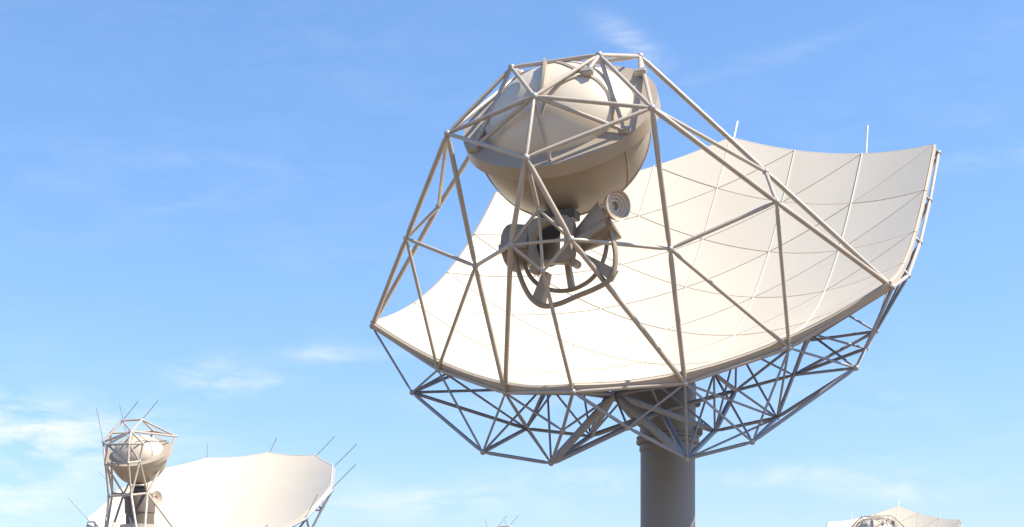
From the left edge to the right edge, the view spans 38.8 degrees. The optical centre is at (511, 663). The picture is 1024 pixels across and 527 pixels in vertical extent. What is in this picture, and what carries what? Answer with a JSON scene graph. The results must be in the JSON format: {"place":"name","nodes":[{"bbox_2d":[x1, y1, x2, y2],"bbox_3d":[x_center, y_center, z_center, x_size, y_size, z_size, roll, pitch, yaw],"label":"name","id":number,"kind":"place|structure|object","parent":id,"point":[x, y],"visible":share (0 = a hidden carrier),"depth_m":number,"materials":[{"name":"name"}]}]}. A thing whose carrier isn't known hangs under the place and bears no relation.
{"place":"outdoors","nodes":[
{"label":"outdoors","id":0,"kind":"place"},
{"bbox_2d":[68,400,356,526],"bbox_3d":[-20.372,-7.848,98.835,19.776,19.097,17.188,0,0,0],"label":"radio telescope","id":1,"kind":"object","parent":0,"point":[268,489],"visible":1,"depth_m":101.21,"materials":[{"name":"paint"}]},
{"bbox_2d":[485,515,518,526],"bbox_3d":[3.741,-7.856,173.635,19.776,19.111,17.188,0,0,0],"label":"radio telescope","id":2,"kind":"object","parent":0,"point":[505,523],"visible":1,"depth_m":170.78,"materials":[{"name":"paint"}]},
{"bbox_2d":[0,0,1023,526],"label":"sky","id":3,"kind":"structure","parent":0,"point":[207,207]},
{"bbox_2d":[369,51,940,526],"bbox_3d":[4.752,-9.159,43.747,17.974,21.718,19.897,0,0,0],"label":"radio telescope","id":4,"kind":"object","parent":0,"point":[591,259],"visible":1,"depth_m":42.92,"materials":[{"name":"paint"}]},
{"bbox_2d":[826,502,961,526],"bbox_3d":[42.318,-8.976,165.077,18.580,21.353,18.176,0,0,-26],"label":"radio telescope","id":5,"kind":"object","parent":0,"point":[898,516],"visible":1,"depth_m":170.14,"materials":[{"name":"paint"}]}
]}

